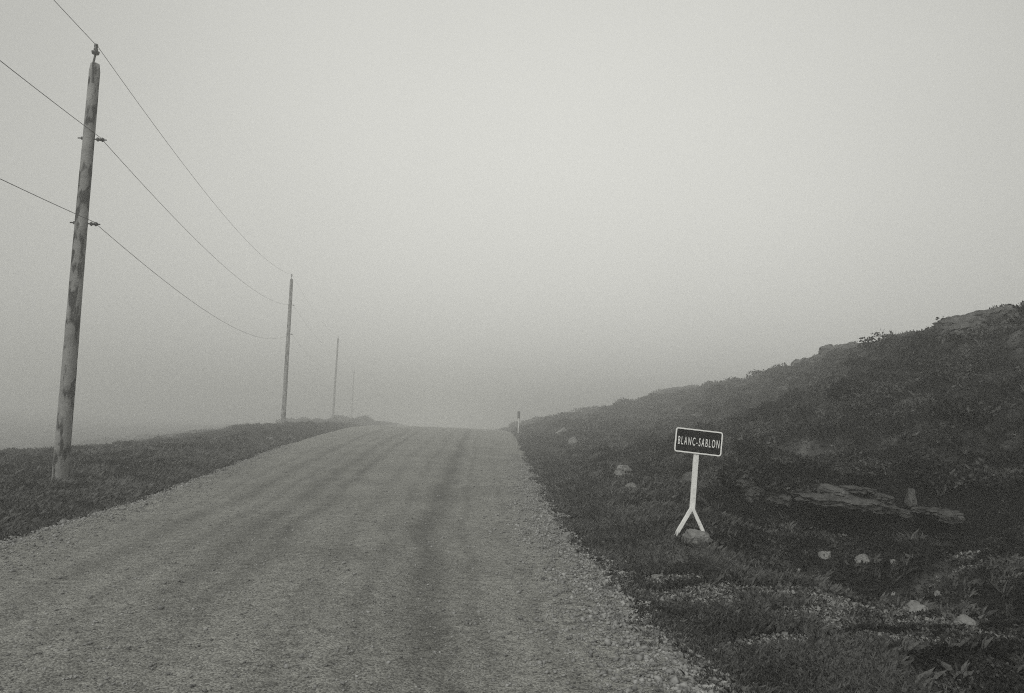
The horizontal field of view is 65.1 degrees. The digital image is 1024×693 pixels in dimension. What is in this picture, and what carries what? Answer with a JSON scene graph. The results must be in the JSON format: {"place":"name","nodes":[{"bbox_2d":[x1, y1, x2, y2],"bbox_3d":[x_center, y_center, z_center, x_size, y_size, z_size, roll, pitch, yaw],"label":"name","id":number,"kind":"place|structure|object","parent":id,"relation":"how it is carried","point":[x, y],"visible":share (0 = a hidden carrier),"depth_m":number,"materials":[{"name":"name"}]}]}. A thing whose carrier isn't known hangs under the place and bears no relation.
{"place":"outdoors","nodes":[
{"label":"outdoors","id":0,"kind":"place"},
{"bbox_2d":[0,425,775,692],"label":"road","id":1,"kind":"structure","parent":0,"point":[414,442],"depth_m":7.06,"materials":[{"name":"grey gravel"}]},
{"bbox_2d":[559,532,571,541],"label":"rock","id":2,"kind":"object","parent":1,"relation":"on","point":[566,536],"visible":0.65,"depth_m":10.67,"materials":[{"name":"grey stone"}]},
{"bbox_2d":[0,308,1023,692],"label":"ground","id":3,"kind":"structure","parent":0,"point":[22,428],"depth_m":13.33,"materials":[{"name":"grey plant"}]},
{"bbox_2d":[51,43,106,480],"bbox_3d":[-8.996,-1.425,16.698,0.535,10.151,0.324,7,-7,-38],"label":"utility pole","id":4,"kind":"object","parent":3,"relation":"on","point":[62,443],"visible":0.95,"depth_m":16.58,"materials":[{"name":"grey wood"}]},
{"bbox_2d":[0,60,339,354],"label":"power line","id":5,"kind":"object","parent":4,"relation":"attached to","point":[124,164],"visible":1,"depth_m":17.62,"materials":[{"name":"black metal"}]},
{"bbox_2d":[1,179,342,379],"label":"power line","id":6,"kind":"object","parent":4,"relation":"attached to","point":[128,251],"visible":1,"depth_m":18.44,"materials":[{"name":"black metal"}]},
{"bbox_2d":[54,0,322,322],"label":"power line","id":7,"kind":"object","parent":4,"relation":"attached to","point":[155,126],"visible":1,"depth_m":21.31,"materials":[{"name":"black metal"}]},
{"bbox_2d":[281,275,293,424],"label":"utility pole","id":8,"kind":"object","parent":3,"relation":"on","point":[284,395],"visible":0.92,"depth_m":70.05,"materials":[{"name":"grey wood"}]},
{"bbox_2d":[332,336,338,417],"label":"utility pole","id":9,"kind":"object","parent":3,"relation":"on","point":[334,393],"visible":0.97,"depth_m":139.83,"materials":[{"name":"grey wood"}]},
{"bbox_2d":[351,371,354,417],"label":"utility pole","id":10,"kind":"object","parent":3,"relation":"on","point":[352,395],"visible":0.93,"depth_m":209.45,"materials":[{"name":"grey wood"}]},
{"bbox_2d":[0,330,1023,692],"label":"grass","id":11,"kind":"structure","parent":3,"relation":"on","point":[846,662],"depth_m":9.45,"materials":[{"name":"plant"}]},
{"bbox_2d":[0,301,1023,692],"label":"heath plants","id":12,"kind":"object","parent":3,"relation":"on","point":[862,609],"visible":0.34,"depth_m":10.50,"materials":[{"name":"grey plant"}]},
{"bbox_2d":[0,304,1023,497],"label":"scrub","id":13,"kind":"object","parent":3,"relation":"on","point":[768,465],"visible":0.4,"depth_m":22.67,"materials":[{"name":"grey plant"}]},
{"bbox_2d":[517,411,519,432],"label":"marker post","id":14,"kind":"object","parent":3,"relation":"on","point":[518,415],"visible":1,"depth_m":77.69,"materials":[{"name":"white paint"}]},
{"bbox_2d":[568,437,577,444],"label":"rock","id":15,"kind":"object","parent":3,"relation":"on","point":[572,440],"visible":0.73,"depth_m":48.16,"materials":[{"name":"grey stone"}]},
{"bbox_2d":[613,465,632,477],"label":"rock","id":16,"kind":"object","parent":3,"relation":"on","point":[620,470],"visible":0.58,"depth_m":21.12,"materials":[{"name":"grey stone"}]},
{"bbox_2d":[624,482,635,487],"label":"rock","id":17,"kind":"object","parent":3,"relation":"on","point":[631,484],"visible":0.41,"depth_m":16.42,"materials":[{"name":"stone"}]},
{"bbox_2d":[665,555,688,562],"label":"rock","id":18,"kind":"object","parent":3,"relation":"on","point":[678,559],"visible":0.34,"depth_m":9.36,"materials":[{"name":"grey stone"}]},
{"bbox_2d":[660,385,698,393],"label":"rock outcrop","id":19,"kind":"object","parent":3,"relation":"on","point":[674,389],"visible":0.48,"depth_m":99.08,"materials":[{"name":"grey stone"}]},
{"bbox_2d":[680,472,691,482],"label":"rock","id":20,"kind":"object","parent":3,"relation":"on","point":[686,476],"visible":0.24,"depth_m":15.36,"materials":[{"name":"grey stone"}]},
{"bbox_2d":[681,529,712,544],"bbox_3d":[2.442,2.582,10.600,0.363,0.322,0.347,7,-7,-38],"label":"rock","id":21,"kind":"object","parent":3,"relation":"on","point":[701,537],"visible":0.68,"depth_m":10.50,"materials":[{"name":"stone"}]},
{"bbox_2d":[674,427,722,535],"bbox_3d":[2.511,1.870,10.884,0.678,1.522,0.100,2,-6,0],"label":"road sign","id":22,"kind":"object","parent":3,"relation":"on","point":[696,442],"visible":0.98,"depth_m":10.92,"materials":[{"name":"black metal"}]},
{"bbox_2d":[716,460,771,489],"bbox_3d":[3.632,2.097,12.759,0.911,0.580,0.782,2,-6,0],"label":"shrub","id":23,"kind":"object","parent":3,"relation":"on","point":[729,474],"visible":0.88,"depth_m":12.54,"materials":[{"name":"grey plant"}]},
{"bbox_2d":[729,433,783,459],"bbox_3d":[5.280,2.201,17.213,1.157,0.696,1.229,-2,-7,36],"label":"shrub","id":24,"kind":"object","parent":3,"relation":"on","point":[761,446],"visible":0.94,"depth_m":16.88,"materials":[{"name":"grey plant"}]},
{"bbox_2d":[733,478,794,507],"bbox_3d":[3.931,2.270,12.588,0.986,0.464,1.234,2,-6,0],"label":"rock outcrop","id":25,"kind":"object","parent":3,"relation":"on","point":[751,490],"visible":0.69,"depth_m":12.36,"materials":[{"name":"grey stone"}]},
{"bbox_2d":[756,475,822,502],"bbox_3d":[4.282,2.227,12.328,1.020,0.522,0.716,1,-6,14],"label":"shrub","id":26,"kind":"object","parent":3,"relation":"on","point":[791,487],"visible":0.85,"depth_m":12.13,"materials":[{"name":"grey plant"}]},
{"bbox_2d":[770,358,809,369],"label":"rock outcrop","id":27,"kind":"object","parent":3,"relation":"on","point":[795,361],"visible":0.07,"depth_m":58.30,"materials":[{"name":"grey stone"}]},
{"bbox_2d":[818,551,830,558],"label":"rock","id":28,"kind":"object","parent":3,"relation":"on","point":[826,553],"visible":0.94,"depth_m":10.10,"materials":[{"name":"grey stone"}]},
{"bbox_2d":[808,342,857,366],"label":"rock outcrop","id":29,"kind":"object","parent":3,"relation":"on","point":[825,349],"visible":0.23,"depth_m":49.57,"materials":[{"name":"grey stone"}]},
{"bbox_2d":[794,483,920,520],"bbox_3d":[5.433,2.501,12.141,2.435,0.802,1.560,2,-6,0],"label":"rock outcrop","id":30,"kind":"object","parent":3,"relation":"on","point":[867,500],"visible":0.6,"depth_m":11.68,"materials":[{"name":"grey stone"}]},
{"bbox_2d":[817,374,901,400],"bbox_3d":[8.390,1.086,19.571,1.841,0.797,1.863,2,-6,0],"label":"shrub","id":31,"kind":"object","parent":3,"relation":"on","point":[838,391],"visible":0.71,"depth_m":19.16,"materials":[{"name":"grey plant"}]},
{"bbox_2d":[854,554,869,562],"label":"rock","id":32,"kind":"object","parent":3,"relation":"on","point":[863,557],"visible":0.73,"depth_m":9.99,"materials":[{"name":"stone"}]},
{"bbox_2d":[850,331,915,351],"bbox_3d":[16.562,-0.161,34.594,2.100,0.932,9.476,1,-6,12],"label":"rock outcrop","id":33,"kind":"object","parent":3,"relation":"on","point":[856,349],"visible":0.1,"depth_m":38.45,"materials":[{"name":"grey stone"}]},
{"bbox_2d":[904,487,917,507],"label":"rock","id":34,"kind":"object","parent":3,"relation":"on","point":[910,500],"visible":0.97,"depth_m":11.65,"materials":[{"name":"grey stone"}]},
{"bbox_2d":[903,600,928,612],"bbox_3d":[3.956,2.573,7.862,0.254,0.169,0.204,4,-6,-15],"label":"rock","id":35,"kind":"object","parent":3,"relation":"on","point":[912,605],"visible":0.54,"depth_m":7.82,"materials":[{"name":"stone"}]},
{"bbox_2d":[911,506,964,524],"bbox_3d":[6.373,2.453,11.824,1.681,0.213,0.853,7,-8,-41],"label":"rock outcrop","id":36,"kind":"object","parent":3,"relation":"on","point":[948,516],"visible":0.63,"depth_m":11.35,"materials":[{"name":"grey stone"}]},
{"bbox_2d":[899,453,989,495],"bbox_3d":[6.329,1.905,11.819,1.143,0.647,0.962,-3,-8,44],"label":"shrub","id":37,"kind":"object","parent":3,"relation":"on","point":[945,472],"visible":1,"depth_m":11.64,"materials":[{"name":"grey plant"}]},
{"bbox_2d":[926,395,1000,426],"bbox_3d":[7.851,1.165,13.931,1.158,0.667,1.001,1,-6,14],"label":"shrub","id":38,"kind":"object","parent":3,"relation":"on","point":[966,409],"visible":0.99,"depth_m":13.78,"materials":[{"name":"grey plant"}]},
{"bbox_2d":[952,614,976,626],"bbox_3d":[3.710,2.262,6.584,0.207,0.125,0.226,2,-6,0],"label":"rock","id":39,"kind":"object","parent":3,"relation":"on","point":[964,619],"visible":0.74,"depth_m":6.52,"materials":[{"name":"grey stone"}]},
{"bbox_2d":[932,305,1019,343],"bbox_3d":[11.528,-0.522,20.203,1.507,0.912,2.652,2,-6,0],"label":"rock outcrop","id":40,"kind":"object","parent":3,"relation":"on","point":[949,329],"visible":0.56,"depth_m":19.78,"materials":[{"name":"grey stone"}]},
{"bbox_2d":[0,0,1023,428],"label":"sky","id":41,"kind":"structure","parent":0,"point":[495,210],"materials":[{"name":"grey"}]}
]}

